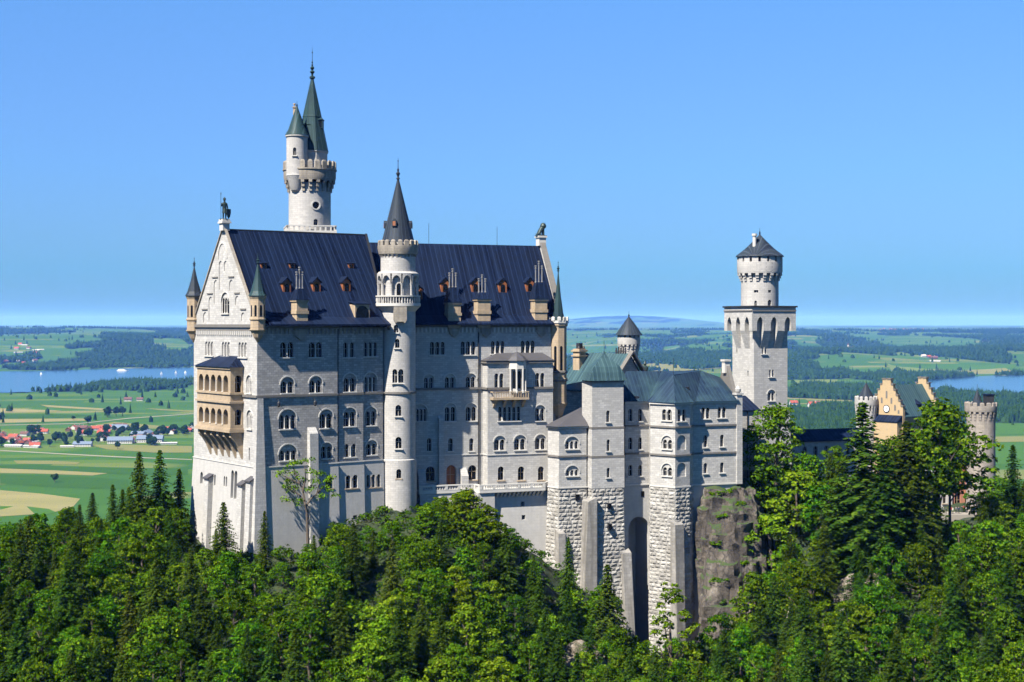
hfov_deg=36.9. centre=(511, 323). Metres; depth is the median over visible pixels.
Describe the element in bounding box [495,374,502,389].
window
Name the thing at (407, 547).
broadleaf tree
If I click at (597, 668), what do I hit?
broadleaf tree
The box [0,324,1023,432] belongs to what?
valley woods
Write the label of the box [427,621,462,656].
broadleaf tree
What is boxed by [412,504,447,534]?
broadleaf tree
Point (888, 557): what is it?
broadleaf tree
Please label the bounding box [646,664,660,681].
spruce tree
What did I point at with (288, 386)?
window
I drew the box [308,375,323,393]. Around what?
window
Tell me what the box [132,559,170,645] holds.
spruce tree
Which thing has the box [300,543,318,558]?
broadleaf tree
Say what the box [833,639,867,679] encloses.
broadleaf tree
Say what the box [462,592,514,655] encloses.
broadleaf tree
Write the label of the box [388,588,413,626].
broadleaf tree
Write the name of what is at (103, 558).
broadleaf tree
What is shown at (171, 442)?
farm shed
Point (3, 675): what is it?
spruce tree
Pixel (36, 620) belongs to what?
broadleaf tree
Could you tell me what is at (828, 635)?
broadleaf tree
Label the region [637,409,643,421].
window
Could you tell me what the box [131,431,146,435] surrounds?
village house
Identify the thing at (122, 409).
field tree
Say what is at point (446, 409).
window
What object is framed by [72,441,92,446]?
village house
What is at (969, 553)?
broadleaf tree
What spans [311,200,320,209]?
round window
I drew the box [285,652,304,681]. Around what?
spruce tree
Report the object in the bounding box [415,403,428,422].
window
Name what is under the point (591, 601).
broadleaf tree
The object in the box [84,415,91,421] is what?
field tree
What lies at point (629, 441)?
window
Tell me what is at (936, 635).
conifer tree
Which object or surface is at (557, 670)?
spruce tree
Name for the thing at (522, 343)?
window
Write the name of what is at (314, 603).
conifer tree
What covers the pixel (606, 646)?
broadleaf tree
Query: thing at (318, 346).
window
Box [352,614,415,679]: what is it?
broadleaf tree
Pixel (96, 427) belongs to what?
village house
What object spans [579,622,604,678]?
spruce tree
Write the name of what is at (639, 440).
window
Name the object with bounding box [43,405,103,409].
field
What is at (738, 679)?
broadleaf tree
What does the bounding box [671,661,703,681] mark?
broadleaf tree
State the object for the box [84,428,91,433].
village tree
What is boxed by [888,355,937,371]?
field
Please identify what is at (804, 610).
spruce tree
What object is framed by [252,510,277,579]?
spruce tree
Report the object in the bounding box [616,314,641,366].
court tower
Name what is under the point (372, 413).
window
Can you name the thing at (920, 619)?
broadleaf tree
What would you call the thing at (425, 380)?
window
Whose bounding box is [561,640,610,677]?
rock outcrop
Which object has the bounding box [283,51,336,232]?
tall round tower
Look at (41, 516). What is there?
broadleaf tree
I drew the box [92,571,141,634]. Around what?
broadleaf tree
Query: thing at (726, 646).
spruce tree
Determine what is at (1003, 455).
field
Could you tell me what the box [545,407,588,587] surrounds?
palace annex
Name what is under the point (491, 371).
palace wing
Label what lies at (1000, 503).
broadleaf tree
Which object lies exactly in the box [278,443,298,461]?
window
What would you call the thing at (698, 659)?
broadleaf tree
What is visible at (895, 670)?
spruce tree
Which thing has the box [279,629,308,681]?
spruce tree
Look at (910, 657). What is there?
broadleaf tree
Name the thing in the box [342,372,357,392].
window
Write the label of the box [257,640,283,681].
spruce tree
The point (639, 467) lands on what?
window
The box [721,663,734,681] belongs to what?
spruce tree
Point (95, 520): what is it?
broadleaf tree
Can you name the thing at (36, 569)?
spruce tree
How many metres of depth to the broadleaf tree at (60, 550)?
272.11 m
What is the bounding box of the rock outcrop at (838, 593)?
[826,573,853,610]
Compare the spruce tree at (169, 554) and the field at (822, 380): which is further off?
the field at (822, 380)
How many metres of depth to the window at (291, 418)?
283.91 m
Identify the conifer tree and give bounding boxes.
[43,553,59,612]
[112,593,146,666]
[133,607,148,660]
[300,598,327,661]
[306,535,320,573]
[322,582,336,631]
[342,535,369,606]
[364,530,384,577]
[377,541,406,601]
[404,617,417,663]
[433,518,454,569]
[483,650,498,678]
[587,564,629,658]
[770,650,785,681]
[866,565,882,609]
[920,625,949,680]
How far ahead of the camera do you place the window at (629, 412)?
312.80 m
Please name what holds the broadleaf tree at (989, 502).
on the ground at (54, 348)
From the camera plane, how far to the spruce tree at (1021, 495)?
326.90 m
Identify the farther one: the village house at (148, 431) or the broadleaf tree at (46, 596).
the village house at (148, 431)
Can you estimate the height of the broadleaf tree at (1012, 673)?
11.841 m
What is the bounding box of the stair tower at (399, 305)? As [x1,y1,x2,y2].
[376,160,420,511]
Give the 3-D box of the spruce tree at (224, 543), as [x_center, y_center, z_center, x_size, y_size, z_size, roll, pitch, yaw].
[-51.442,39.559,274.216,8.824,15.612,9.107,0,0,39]
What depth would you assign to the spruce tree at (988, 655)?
256.01 m
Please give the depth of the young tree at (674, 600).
279.73 m
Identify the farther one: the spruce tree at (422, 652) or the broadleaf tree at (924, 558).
the broadleaf tree at (924, 558)
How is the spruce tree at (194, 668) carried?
on the ground at (54, 348)
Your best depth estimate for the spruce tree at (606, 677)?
248.50 m
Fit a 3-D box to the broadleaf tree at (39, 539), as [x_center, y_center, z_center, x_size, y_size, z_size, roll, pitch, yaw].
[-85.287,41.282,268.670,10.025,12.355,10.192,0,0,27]
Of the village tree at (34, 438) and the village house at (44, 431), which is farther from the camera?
the village house at (44, 431)
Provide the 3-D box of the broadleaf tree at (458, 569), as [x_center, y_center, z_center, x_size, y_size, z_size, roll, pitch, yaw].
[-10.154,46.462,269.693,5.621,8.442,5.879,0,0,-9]
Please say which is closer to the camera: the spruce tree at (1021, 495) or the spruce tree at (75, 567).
the spruce tree at (75, 567)
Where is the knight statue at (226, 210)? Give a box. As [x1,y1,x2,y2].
[220,193,230,218]
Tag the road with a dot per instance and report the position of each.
(100, 421)
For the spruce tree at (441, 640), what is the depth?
249.54 m
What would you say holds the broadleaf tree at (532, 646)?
on the ground at (54, 348)
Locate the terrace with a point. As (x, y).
(523, 510)
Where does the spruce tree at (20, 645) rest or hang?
on the ground at (54, 348)
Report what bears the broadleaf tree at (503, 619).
on the ground at (54, 348)
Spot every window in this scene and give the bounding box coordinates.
[203,344,213,356]
[220,291,229,313]
[245,374,251,394]
[246,409,252,429]
[278,408,297,430]
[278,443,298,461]
[279,342,294,358]
[279,376,295,393]
[308,342,323,358]
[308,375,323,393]
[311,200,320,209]
[318,408,333,429]
[320,441,333,459]
[325,477,334,489]
[342,342,355,357]
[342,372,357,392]
[342,406,357,427]
[344,444,357,458]
[345,475,358,489]
[363,342,378,357]
[363,371,377,391]
[364,406,377,426]
[365,439,378,455]
[366,475,381,488]
[391,369,404,383]
[392,325,398,333]
[394,339,400,348]
[394,405,401,416]
[394,437,402,449]
[395,469,401,479]
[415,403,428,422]
[422,373,434,387]
[426,438,432,451]
[426,466,435,481]
[429,342,445,355]
[443,373,456,387]
[443,402,457,422]
[447,438,453,451]
[460,342,476,355]
[464,372,477,389]
[464,402,477,421]
[468,438,474,451]
[468,465,477,480]
[490,341,503,354]
[493,435,506,451]
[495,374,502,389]
[497,407,521,421]
[497,467,505,480]
[513,434,526,450]
[517,466,525,480]
[521,341,533,352]
[534,404,546,421]
[534,433,547,450]
[535,373,543,386]
[537,467,545,480]
[564,436,579,449]
[565,464,579,476]
[605,411,610,422]
[627,409,633,421]
[627,438,633,450]
[627,465,633,476]
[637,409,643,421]
[637,438,643,450]
[637,465,643,476]
[660,409,672,421]
[660,435,672,449]
[660,462,673,476]
[677,410,686,422]
[700,408,710,419]
[717,407,726,418]
[719,435,725,447]
[719,462,725,473]
[767,389,775,401]
[955,493,959,502]
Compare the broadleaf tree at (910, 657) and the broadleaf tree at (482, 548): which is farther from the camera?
the broadleaf tree at (482, 548)
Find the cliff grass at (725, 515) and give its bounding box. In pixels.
[709,488,755,603]
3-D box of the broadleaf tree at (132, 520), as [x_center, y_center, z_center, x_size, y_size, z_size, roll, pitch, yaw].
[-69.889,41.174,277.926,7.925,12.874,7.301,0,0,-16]
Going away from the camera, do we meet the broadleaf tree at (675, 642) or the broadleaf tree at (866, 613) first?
the broadleaf tree at (866, 613)
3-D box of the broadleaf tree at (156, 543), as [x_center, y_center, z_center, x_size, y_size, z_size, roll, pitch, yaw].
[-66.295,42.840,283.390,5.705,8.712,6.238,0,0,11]
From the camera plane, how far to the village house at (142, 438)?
2590.17 m
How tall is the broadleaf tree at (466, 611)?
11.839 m
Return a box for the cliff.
[694,478,770,641]
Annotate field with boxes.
[0,408,57,412]
[0,418,84,422]
[0,450,191,459]
[0,464,187,474]
[0,468,105,474]
[0,474,127,488]
[0,490,78,515]
[4,414,93,417]
[14,460,79,463]
[27,506,54,514]
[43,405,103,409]
[92,422,157,428]
[93,445,191,452]
[147,408,193,411]
[642,363,721,370]
[794,379,837,383]
[804,398,851,400]
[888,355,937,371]
[995,423,1023,434]
[995,436,1023,441]
[995,442,1023,463]
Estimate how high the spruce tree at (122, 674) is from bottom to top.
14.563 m
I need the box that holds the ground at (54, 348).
[0,316,1023,681]
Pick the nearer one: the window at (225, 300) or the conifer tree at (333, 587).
the conifer tree at (333, 587)
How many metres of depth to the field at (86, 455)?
2348.90 m
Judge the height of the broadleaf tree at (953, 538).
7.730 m
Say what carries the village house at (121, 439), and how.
on the ground at (54, 348)
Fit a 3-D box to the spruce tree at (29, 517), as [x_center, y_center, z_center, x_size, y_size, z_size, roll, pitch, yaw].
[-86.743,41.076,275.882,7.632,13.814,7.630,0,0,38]
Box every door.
[397,283,400,302]
[446,465,454,486]
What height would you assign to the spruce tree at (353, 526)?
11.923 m
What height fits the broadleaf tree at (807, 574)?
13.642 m
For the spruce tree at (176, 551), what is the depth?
266.90 m
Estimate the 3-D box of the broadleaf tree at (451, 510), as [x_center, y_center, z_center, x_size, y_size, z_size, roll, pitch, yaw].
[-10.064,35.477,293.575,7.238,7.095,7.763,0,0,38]
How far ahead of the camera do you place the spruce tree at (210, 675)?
225.72 m
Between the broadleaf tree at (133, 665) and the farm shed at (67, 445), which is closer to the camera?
the broadleaf tree at (133, 665)
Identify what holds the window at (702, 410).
in the bower building at (682, 439)
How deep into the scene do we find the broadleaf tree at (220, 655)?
229.96 m
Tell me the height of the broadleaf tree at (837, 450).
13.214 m
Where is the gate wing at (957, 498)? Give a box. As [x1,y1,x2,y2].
[924,446,965,506]
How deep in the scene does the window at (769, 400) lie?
345.06 m
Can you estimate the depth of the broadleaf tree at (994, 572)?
279.13 m
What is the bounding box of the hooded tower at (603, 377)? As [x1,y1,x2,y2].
[580,351,634,641]
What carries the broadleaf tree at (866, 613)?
on the ground at (54, 348)
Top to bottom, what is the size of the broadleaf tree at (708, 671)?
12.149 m
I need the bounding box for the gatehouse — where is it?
[874,377,939,477]
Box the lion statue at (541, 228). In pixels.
[535,223,546,235]
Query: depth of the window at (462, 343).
309.01 m
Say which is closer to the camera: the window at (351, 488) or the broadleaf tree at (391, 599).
the broadleaf tree at (391, 599)
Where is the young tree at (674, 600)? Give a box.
[641,581,702,678]
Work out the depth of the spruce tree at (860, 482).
298.14 m
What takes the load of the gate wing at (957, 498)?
on the ground at (54, 348)
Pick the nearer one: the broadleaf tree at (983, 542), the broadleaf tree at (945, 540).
the broadleaf tree at (983, 542)
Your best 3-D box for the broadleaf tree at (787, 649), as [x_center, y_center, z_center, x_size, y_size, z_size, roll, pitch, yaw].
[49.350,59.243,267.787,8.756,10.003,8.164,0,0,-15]
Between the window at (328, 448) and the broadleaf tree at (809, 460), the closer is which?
the window at (328, 448)
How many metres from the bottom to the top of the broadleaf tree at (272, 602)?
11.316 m
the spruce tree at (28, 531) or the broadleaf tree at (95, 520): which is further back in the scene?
the broadleaf tree at (95, 520)
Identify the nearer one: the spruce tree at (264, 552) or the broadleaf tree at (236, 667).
the broadleaf tree at (236, 667)
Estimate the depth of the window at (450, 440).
307.73 m
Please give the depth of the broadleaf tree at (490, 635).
256.79 m
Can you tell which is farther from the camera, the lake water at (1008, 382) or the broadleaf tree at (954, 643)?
the lake water at (1008, 382)
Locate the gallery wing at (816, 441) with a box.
[791,428,860,477]
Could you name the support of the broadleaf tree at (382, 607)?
on the ground at (54, 348)
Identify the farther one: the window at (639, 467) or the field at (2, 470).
the field at (2, 470)
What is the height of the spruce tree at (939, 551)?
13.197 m
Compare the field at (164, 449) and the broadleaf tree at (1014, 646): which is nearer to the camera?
the broadleaf tree at (1014, 646)
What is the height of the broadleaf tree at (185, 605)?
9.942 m
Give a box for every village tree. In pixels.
[0,436,5,446]
[30,435,38,440]
[52,434,57,439]
[74,436,82,440]
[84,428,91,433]
[151,436,157,445]
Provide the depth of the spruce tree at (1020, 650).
252.98 m
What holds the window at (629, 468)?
in the bower building at (682, 439)
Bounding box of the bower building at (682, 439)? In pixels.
[624,359,743,657]
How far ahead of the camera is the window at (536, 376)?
311.73 m
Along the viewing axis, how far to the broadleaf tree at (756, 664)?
265.54 m
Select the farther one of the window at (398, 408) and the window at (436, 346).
the window at (436, 346)
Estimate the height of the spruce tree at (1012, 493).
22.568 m
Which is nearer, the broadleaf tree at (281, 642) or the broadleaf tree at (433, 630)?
the broadleaf tree at (281, 642)
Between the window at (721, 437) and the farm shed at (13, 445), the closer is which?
the window at (721, 437)
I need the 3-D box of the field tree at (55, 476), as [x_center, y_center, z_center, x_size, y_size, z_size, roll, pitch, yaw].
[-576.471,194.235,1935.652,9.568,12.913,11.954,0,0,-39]
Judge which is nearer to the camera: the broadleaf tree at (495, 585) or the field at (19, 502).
the broadleaf tree at (495, 585)
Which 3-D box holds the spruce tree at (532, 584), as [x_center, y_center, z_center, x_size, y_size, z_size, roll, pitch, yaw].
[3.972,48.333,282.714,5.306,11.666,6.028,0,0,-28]
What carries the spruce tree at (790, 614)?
on the ground at (54, 348)
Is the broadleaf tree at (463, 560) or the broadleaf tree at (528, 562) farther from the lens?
the broadleaf tree at (528, 562)
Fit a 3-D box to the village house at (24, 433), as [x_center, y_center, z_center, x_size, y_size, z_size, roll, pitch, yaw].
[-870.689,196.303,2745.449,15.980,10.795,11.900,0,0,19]
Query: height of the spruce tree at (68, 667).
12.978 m
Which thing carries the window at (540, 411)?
in the palace wing at (491, 371)
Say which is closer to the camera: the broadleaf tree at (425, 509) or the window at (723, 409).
the broadleaf tree at (425, 509)
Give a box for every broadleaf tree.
[0,522,17,564]
[0,527,18,564]
[0,534,32,586]
[0,553,17,584]
[0,581,18,627]
[0,630,13,667]
[1,525,51,581]
[11,656,61,681]
[13,515,51,544]
[13,580,46,624]
[23,513,50,549]
[24,609,64,671]
[32,587,61,631]
[41,506,84,554]
[43,524,57,555]
[45,539,87,584]
[46,559,101,608]
[48,543,67,567]
[49,636,102,681]
[50,625,91,672]
[51,507,82,545]
[76,606,107,644]
[79,562,106,621]
[80,594,126,648]
[81,515,120,559]
[82,519,98,555]
[82,635,117,681]
[86,549,135,610]
[92,517,137,573]
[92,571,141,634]
[104,538,154,597]
[105,520,169,578]
[107,515,146,569]
[112,585,144,620]
[115,658,153,681]
[117,613,182,678]
[122,569,180,634]
[127,641,173,681]
[137,506,180,552]
[142,533,165,564]
[143,605,196,661]
[145,492,183,531]
[148,562,207,615]
[157,639,199,681]
[158,508,193,548]
[172,599,196,642]
[192,547,226,598]
[197,647,246,681]
[204,550,247,600]
[212,586,259,646]
[213,588,250,628]
[213,661,247,681]
[226,551,247,579]
[229,618,282,678]
[239,563,269,608]
[242,592,274,640]
[252,595,288,647]
[265,610,304,678]
[267,561,292,583]
[281,607,333,679]
[283,577,318,621]
[287,549,325,585]
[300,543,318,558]
[302,569,362,643]
[310,658,351,681]
[315,544,348,585]
[317,522,359,567]
[325,521,338,538]
[328,523,363,559]
[343,634,386,681]
[351,603,394,657]
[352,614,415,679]
[359,525,380,554]
[373,594,414,645]
[378,520,404,544]
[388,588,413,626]
[398,532,427,573]
[399,676,412,681]
[400,538,446,584]
[401,570,446,628]
[411,653,466,681]
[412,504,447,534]
[419,565,453,613]
[422,502,437,524]
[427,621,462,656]
[429,496,456,519]
[430,497,442,512]
[435,602,486,664]
[438,487,502,539]
[440,565,465,606]
[440,643,472,681]
[444,498,470,520]
[444,579,479,628]
[450,547,482,587]
[457,507,494,552]
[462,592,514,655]
[463,628,506,677]
[469,641,508,681]
[471,541,498,581]
[472,656,514,681]
[474,579,504,616]
[476,505,503,538]
[483,617,510,653]
[495,528,521,553]
[500,594,530,637]
[506,664,533,681]
[509,640,548,681]
[520,559,542,584]
[528,613,566,655]
[563,589,593,631]
[569,651,600,681]
[578,594,626,645]
[583,664,622,681]
[588,585,616,606]
[589,664,621,681]
[598,625,638,667]
[598,639,627,672]
[599,593,628,630]
[608,651,634,681]
[623,653,649,678]
[628,675,650,681]
[631,642,652,679]
[658,637,685,661]
[658,643,706,680]
[661,658,692,681]
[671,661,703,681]
[688,631,719,677]
[691,666,721,681]
[700,612,736,664]
[716,617,752,662]
[723,626,757,681]
[728,619,757,666]
[729,570,780,632]
[734,677,745,681]
[738,645,785,681]
[742,513,798,571]
[747,641,781,681]
[748,569,790,619]
[752,655,776,681]
[763,468,826,531]
[765,561,811,616]
[767,542,805,581]
[772,636,811,675]
[776,451,827,503]
[780,558,805,607]
[780,636,824,681]
[782,566,832,629]
[799,484,848,540]
[799,539,834,567]
[809,600,836,636]
[814,625,844,664]
[820,445,850,487]
[826,599,863,652]
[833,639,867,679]
[845,603,883,662]
[850,581,901,641]
[861,625,891,672]
[869,545,909,588]
[870,675,882,681]
[871,579,904,625]
[871,613,905,656]
[886,435,952,523]
[886,542,940,597]
[898,637,938,681]
[904,611,957,678]
[918,525,936,554]
[918,584,949,630]
[924,519,948,548]
[939,544,975,581]
[943,532,1004,592]
[943,630,974,671]
[945,520,974,544]
[945,523,964,540]
[946,544,984,597]
[947,654,983,681]
[949,565,976,593]
[953,664,982,681]
[962,475,1010,521]
[965,571,1003,630]
[970,519,1019,569]
[972,661,1009,681]
[974,497,1005,529]
[976,490,1005,525]
[983,604,1023,659]
[984,664,1023,681]
[985,568,1015,607]
[986,499,1018,530]
[986,516,1010,561]
[993,528,1023,582]
[996,538,1023,576]
[998,547,1023,595]
[999,641,1023,680]
[1013,594,1023,628]
[1014,512,1023,537]
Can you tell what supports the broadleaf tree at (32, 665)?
on the ground at (54, 348)
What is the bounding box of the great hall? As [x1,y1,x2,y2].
[185,219,390,559]
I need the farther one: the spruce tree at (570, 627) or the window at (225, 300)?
the window at (225, 300)
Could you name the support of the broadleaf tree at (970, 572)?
on the ground at (54, 348)
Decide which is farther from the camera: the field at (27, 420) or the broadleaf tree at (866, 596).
the field at (27, 420)
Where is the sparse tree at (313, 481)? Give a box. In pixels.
[274,457,340,551]
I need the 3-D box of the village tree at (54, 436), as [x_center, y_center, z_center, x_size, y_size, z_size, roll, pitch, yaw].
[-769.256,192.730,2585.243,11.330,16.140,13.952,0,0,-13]
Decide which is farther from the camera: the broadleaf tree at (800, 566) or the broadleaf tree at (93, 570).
the broadleaf tree at (800, 566)
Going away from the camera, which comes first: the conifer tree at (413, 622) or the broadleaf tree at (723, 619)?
the conifer tree at (413, 622)
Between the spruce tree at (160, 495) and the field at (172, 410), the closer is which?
the spruce tree at (160, 495)
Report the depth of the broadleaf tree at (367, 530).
281.07 m
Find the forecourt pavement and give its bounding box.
[941,511,974,521]
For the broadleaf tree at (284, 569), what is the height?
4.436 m
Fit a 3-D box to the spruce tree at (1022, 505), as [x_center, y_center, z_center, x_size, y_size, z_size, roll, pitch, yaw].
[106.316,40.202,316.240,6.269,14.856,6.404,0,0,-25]
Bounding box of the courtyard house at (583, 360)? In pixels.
[562,343,647,416]
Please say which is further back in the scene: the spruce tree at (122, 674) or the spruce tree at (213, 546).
the spruce tree at (213, 546)
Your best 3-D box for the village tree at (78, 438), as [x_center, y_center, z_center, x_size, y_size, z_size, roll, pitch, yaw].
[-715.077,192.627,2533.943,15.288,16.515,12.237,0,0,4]
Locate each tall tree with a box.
[742,402,810,514]
[872,435,922,541]
[907,396,1004,538]
[936,418,973,525]
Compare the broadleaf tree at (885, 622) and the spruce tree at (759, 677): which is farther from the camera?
the broadleaf tree at (885, 622)
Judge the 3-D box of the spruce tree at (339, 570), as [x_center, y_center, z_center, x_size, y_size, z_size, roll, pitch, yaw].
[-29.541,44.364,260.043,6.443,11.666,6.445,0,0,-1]
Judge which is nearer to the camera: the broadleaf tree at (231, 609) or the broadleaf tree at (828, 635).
the broadleaf tree at (231, 609)
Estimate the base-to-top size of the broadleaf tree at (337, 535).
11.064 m
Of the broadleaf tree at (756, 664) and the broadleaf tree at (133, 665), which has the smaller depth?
the broadleaf tree at (133, 665)
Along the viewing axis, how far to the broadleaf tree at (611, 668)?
258.44 m
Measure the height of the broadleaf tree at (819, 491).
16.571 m
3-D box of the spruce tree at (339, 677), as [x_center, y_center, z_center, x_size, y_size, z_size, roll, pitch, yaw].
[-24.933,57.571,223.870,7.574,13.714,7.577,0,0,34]
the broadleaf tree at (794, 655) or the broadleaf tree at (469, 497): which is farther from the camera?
the broadleaf tree at (469, 497)
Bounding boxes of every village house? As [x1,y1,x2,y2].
[7,434,18,436]
[19,431,30,435]
[29,441,40,445]
[38,429,48,433]
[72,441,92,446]
[75,425,87,429]
[91,425,99,430]
[107,436,133,443]
[111,424,129,429]
[124,397,131,400]
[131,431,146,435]
[136,435,163,442]
[143,429,152,434]
[789,400,797,404]
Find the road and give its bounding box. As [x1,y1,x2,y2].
[16,413,193,424]
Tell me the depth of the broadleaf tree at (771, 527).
309.95 m
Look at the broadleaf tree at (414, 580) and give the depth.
257.23 m
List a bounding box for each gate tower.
[855,383,877,471]
[964,390,997,514]
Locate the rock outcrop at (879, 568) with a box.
[865,567,895,600]
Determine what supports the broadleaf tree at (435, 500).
on the ground at (54, 348)
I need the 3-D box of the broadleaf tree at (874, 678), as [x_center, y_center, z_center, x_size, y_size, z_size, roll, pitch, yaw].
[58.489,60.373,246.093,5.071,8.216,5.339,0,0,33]
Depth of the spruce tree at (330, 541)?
279.33 m
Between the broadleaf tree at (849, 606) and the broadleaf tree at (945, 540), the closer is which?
the broadleaf tree at (849, 606)
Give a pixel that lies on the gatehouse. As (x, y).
(898, 406)
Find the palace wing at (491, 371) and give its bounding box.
[369,236,568,489]
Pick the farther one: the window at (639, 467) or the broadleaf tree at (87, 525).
the window at (639, 467)
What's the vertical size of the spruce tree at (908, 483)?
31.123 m
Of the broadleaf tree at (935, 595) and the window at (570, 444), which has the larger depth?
the window at (570, 444)
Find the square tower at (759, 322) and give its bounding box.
[722,231,797,463]
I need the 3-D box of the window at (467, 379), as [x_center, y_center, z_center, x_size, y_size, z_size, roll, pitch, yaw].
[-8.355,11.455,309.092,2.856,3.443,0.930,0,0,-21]
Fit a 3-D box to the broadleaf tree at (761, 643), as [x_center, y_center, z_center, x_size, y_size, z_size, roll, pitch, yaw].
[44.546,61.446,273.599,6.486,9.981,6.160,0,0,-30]
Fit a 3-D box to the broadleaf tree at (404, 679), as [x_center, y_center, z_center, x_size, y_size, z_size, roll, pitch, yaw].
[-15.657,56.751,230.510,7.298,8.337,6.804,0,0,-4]
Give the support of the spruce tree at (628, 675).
on the ground at (54, 348)
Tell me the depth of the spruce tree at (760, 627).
278.79 m
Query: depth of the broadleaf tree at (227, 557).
262.97 m
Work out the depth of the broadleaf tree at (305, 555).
266.43 m
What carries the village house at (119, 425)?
on the ground at (54, 348)
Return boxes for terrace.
[417,481,547,561]
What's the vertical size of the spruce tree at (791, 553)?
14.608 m
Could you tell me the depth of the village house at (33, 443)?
2485.26 m
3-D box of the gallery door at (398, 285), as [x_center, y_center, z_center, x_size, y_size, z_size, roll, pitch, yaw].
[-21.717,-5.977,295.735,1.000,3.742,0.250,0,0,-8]
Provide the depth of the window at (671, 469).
308.85 m
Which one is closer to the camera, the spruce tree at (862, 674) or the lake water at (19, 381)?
the spruce tree at (862, 674)
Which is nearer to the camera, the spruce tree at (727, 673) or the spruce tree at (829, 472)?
the spruce tree at (727, 673)
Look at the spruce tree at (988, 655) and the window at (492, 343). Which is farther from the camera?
the window at (492, 343)
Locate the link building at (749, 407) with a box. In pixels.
[742,396,773,478]
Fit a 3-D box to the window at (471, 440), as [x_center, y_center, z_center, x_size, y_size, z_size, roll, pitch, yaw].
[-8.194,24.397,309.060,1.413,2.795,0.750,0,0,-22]
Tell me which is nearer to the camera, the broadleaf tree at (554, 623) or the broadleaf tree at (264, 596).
the broadleaf tree at (264, 596)
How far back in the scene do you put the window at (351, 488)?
291.85 m
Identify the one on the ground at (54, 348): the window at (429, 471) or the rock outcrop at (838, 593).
the rock outcrop at (838, 593)
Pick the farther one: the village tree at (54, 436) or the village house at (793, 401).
the village house at (793, 401)
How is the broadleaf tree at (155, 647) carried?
on the ground at (54, 348)
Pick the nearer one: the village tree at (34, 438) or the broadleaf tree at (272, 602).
the broadleaf tree at (272, 602)
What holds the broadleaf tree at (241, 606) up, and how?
on the ground at (54, 348)
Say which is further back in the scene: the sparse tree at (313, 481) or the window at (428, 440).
the window at (428, 440)
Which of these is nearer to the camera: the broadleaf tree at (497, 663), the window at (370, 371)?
the broadleaf tree at (497, 663)
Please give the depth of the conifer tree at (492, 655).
249.32 m
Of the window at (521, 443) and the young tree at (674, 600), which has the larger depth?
the window at (521, 443)
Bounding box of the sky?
[0,0,1023,325]
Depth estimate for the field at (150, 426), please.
3019.04 m
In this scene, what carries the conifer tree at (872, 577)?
on the ground at (54, 348)
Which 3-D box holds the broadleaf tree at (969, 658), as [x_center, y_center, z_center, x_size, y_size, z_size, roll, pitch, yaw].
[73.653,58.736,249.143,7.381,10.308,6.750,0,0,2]
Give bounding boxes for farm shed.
[3,444,22,446]
[23,444,40,447]
[60,445,74,446]
[160,441,177,444]
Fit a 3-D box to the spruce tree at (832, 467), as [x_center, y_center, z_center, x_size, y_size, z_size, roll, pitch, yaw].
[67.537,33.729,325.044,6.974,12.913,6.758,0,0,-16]
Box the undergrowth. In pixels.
[0,461,1023,681]
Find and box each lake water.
[0,367,193,392]
[928,375,1023,391]
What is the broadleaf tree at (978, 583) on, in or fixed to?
on the ground at (54, 348)
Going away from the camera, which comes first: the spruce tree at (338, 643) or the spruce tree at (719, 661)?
the spruce tree at (338, 643)
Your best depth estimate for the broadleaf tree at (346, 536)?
275.14 m
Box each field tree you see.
[50,473,58,481]
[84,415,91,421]
[103,406,112,416]
[112,406,120,412]
[119,406,125,415]
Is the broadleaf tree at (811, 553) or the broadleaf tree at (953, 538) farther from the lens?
the broadleaf tree at (953, 538)
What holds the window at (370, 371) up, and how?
in the great hall
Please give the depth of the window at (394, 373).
296.23 m
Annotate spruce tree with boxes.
[0,587,27,678]
[0,605,42,680]
[0,662,11,681]
[2,523,41,621]
[13,520,43,597]
[27,515,48,573]
[28,548,48,611]
[43,538,98,642]
[43,561,90,661]
[59,649,81,681]
[69,504,91,564]
[84,492,100,540]
[85,639,109,681]
[92,519,112,568]
[103,484,122,561]
[111,655,130,681]
[115,489,127,515]
[121,451,157,561]
[124,486,132,515]
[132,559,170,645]
[145,450,184,549]
[155,511,185,581]
[161,535,185,592]
[166,541,185,606]
[168,612,202,681]
[170,469,197,550]
[173,547,211,640]
[186,663,202,681]
[188,587,215,663]
[199,620,229,680]
[201,658,216,681]
[203,502,243,587]
[207,529,219,564]
[232,625,261,681]
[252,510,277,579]
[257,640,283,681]
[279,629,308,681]
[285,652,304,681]
[310,587,358,679]
[323,521,335,559]
[327,551,355,613]
[336,673,343,681]
[342,522,369,584]
[382,599,418,681]
[405,598,441,681]
[430,604,457,679]
[490,523,521,596]
[522,555,548,615]
[526,608,555,677]
[527,577,552,633]
[543,632,571,681]
[556,537,583,614]
[556,586,583,645]
[569,652,584,681]
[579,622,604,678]
[600,666,610,681]
[621,649,637,681]
[645,652,663,681]
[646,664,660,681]
[659,648,671,681]
[693,664,706,681]
[709,642,730,680]
[709,653,715,675]
[710,628,738,681]
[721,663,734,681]
[742,599,776,681]
[754,670,765,681]
[755,576,785,660]
[759,475,775,522]
[773,601,796,673]
[777,535,801,603]
[781,589,824,681]
[787,633,818,681]
[793,647,816,681]
[797,665,809,681]
[803,520,842,614]
[808,401,915,584]
[808,542,831,585]
[810,462,854,563]
[817,651,836,681]
[818,613,856,681]
[823,453,836,477]
[823,453,837,502]
[831,543,871,629]
[846,445,915,591]
[848,573,871,641]
[856,659,870,681]
[874,421,949,575]
[877,634,912,681]
[881,628,909,680]
[906,520,937,590]
[922,632,960,681]
[928,568,977,669]
[930,526,947,586]
[941,557,985,636]
[956,530,977,592]
[971,496,990,531]
[976,617,1003,672]
[983,557,1023,657]
[997,445,1022,529]
[1011,481,1023,529]
[1014,494,1023,536]
[1014,629,1023,678]

